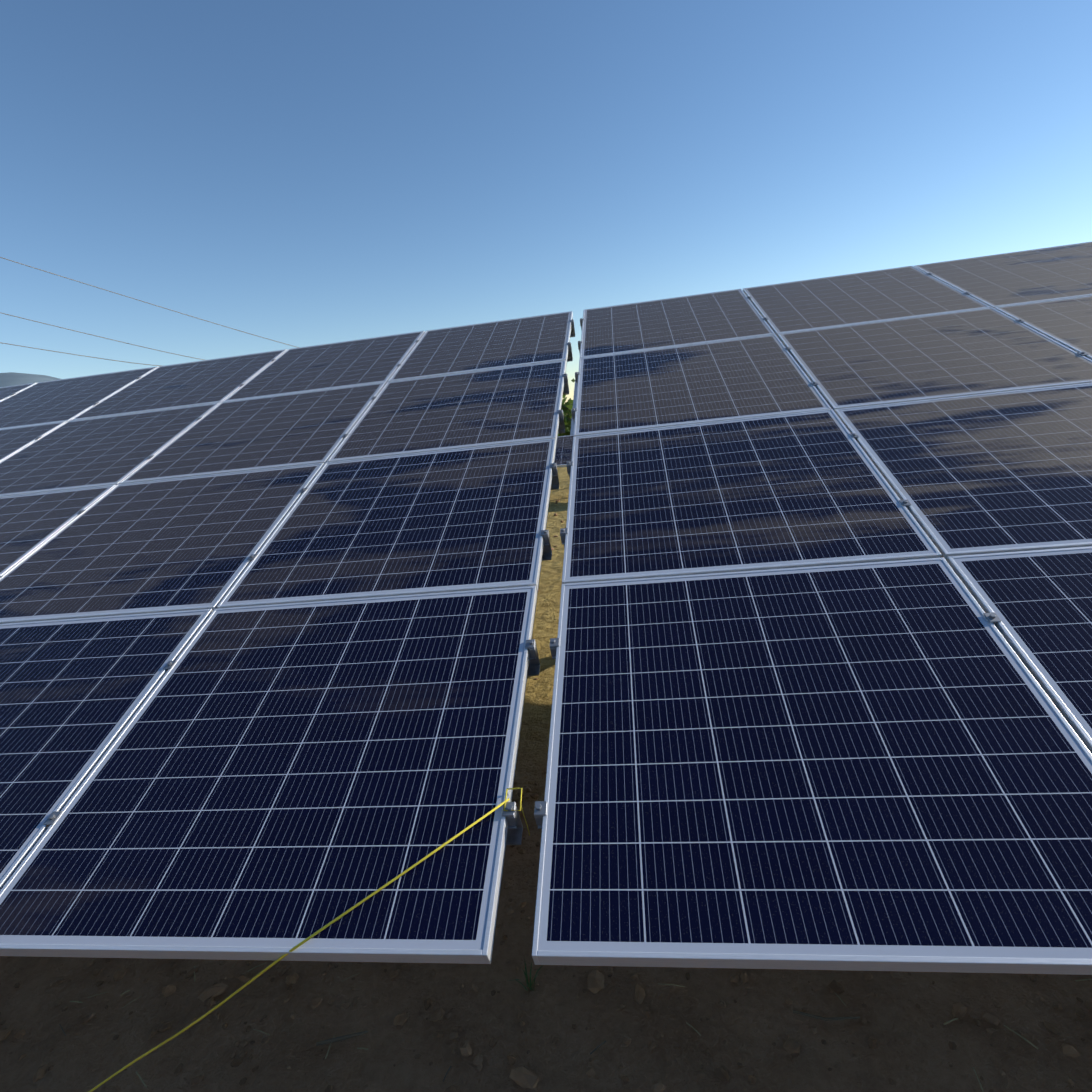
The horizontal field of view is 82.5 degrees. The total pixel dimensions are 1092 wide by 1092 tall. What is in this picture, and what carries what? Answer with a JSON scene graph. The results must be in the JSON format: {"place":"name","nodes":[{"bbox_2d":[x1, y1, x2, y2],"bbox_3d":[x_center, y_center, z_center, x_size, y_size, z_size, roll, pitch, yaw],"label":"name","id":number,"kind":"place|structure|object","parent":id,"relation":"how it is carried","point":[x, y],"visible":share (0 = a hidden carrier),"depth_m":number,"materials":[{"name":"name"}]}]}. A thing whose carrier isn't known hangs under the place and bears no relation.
{"place":"outdoors","nodes":[
{"label":"outdoors","id":0,"kind":"place"},
{"bbox_2d":[0,372,59,386],"bbox_3d":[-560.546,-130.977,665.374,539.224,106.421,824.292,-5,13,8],"label":"hill","id":1,"kind":"structure","parent":0,"point":[10,379],"depth_m":620.56,"materials":[{"name":"grey"}]},
{"bbox_2d":[0,403,1091,1091],"bbox_3d":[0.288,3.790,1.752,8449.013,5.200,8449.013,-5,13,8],"label":"ground","id":2,"kind":"structure","parent":0,"point":[756,1019],"depth_m":1.55,"materials":[{"name":"soil"}]},
{"bbox_2d":[0,311,572,963],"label":"solar panel frames","id":3,"kind":"structure","parent":2,"relation":"on","point":[306,953],"depth_m":1.68,"materials":[{"name":"silver metal"}]},
{"bbox_2d":[0,312,570,949],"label":"solar panels","id":4,"kind":"object","parent":3,"relation":"in","point":[284,776],"visible":1,"depth_m":1.83,"materials":[{"name":"blue glass"}]},
{"bbox_2d":[0,319,573,825],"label":"panel clamps","id":5,"kind":"object","parent":3,"relation":"attached to","point":[510,811],"visible":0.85,"depth_m":1.79,"materials":[{"name":"silver metal"}]},
{"bbox_2d":[88,788,529,1091],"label":"string line","id":6,"kind":"object","parent":3,"relation":"attached to","point":[304,941],"visible":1,"depth_m":1.19,"materials":[{"name":"yellow fabric"}]},
{"bbox_2d":[506,327,574,844],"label":"mounting rails","id":7,"kind":"object","parent":3,"relation":"attached to","point":[514,835],"visible":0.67,"depth_m":1.72,"materials":[{"name":"grey metal"}]},
{"bbox_2d":[0,500,1091,1091],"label":"ground clods","id":8,"kind":"object","parent":2,"relation":"on","point":[522,1076],"visible":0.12,"depth_m":1.57,"materials":[{"name":"soil"}]},
{"bbox_2d":[558,379,574,436],"bbox_3d":[1.591,-4.598,24.341,3.276,3.817,4.545,6,18,44],"label":"tree","id":9,"kind":"object","parent":2,"relation":"on","point":[569,404],"depth_m":23.86,"materials":[{"name":"green plant"}]},
{"bbox_2d":[59,827,1091,1091],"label":"rocks","id":10,"kind":"object","parent":2,"relation":"on","point":[345,1037],"visible":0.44,"depth_m":1.55,"materials":[{"name":"brown"}]},
{"bbox_2d":[532,242,1091,974],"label":"solar panel frames","id":11,"kind":"structure","parent":2,"relation":"on","point":[1082,738],"depth_m":1.43,"materials":[{"name":"silver metal"}]},
{"bbox_2d":[538,326,581,828],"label":"mounting rails","id":12,"kind":"object","parent":11,"relation":"attached to","point":[540,826],"visible":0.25,"depth_m":1.89,"materials":[{"name":"grey metal"}]},
{"bbox_2d":[534,272,1087,824],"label":"panel clamps","id":13,"kind":"object","parent":11,"relation":"attached to","point":[540,810],"visible":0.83,"depth_m":1.91,"materials":[{"name":"silver metal"}]},
{"bbox_2d":[537,242,1091,958],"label":"solar panels","id":14,"kind":"object","parent":11,"relation":"in","point":[875,760],"visible":1,"depth_m":1.54,"materials":[{"name":"blue glass"}]},
{"bbox_2d":[0,0,1091,401],"label":"sky","id":15,"kind":"structure","parent":0,"point":[298,173],"materials":[{"name":"blue"}]},
{"bbox_2d":[554,435,573,464],"bbox_3d":[-3.244,-1.193,10.066,8.452,0.004,0.972,-5,35,8],"label":"solar panel","id":16,"kind":"object","parent":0,"point":[564,447],"depth_m":9.55,"materials":[{"name":"blue glass"}]},
{"bbox_2d":[563,402,570,435],"bbox_3d":[1.074,-4.631,26.314,3.876,3.990,3.656,-5,13,8],"label":"tree","id":17,"kind":"object","parent":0,"point":[567,426],"depth_m":25.46,"materials":[{"name":"green plant"}]},
{"bbox_2d":[570,381,576,434],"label":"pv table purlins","id":18,"kind":"object","parent":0,"point":[574,406],"depth_m":11.20,"materials":[{"name":"silver metal"}]},
{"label":"power line pole","id":19,"kind":"object","parent":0,"visible":0},
{"bbox_2d":[0,257,299,365],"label":"power line wires","id":20,"kind":"object","parent":19,"relation":"attached to","point":[112,339],"visible":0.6,"depth_m":34.63,"materials":[{"name":"silver metal"}]}
]}

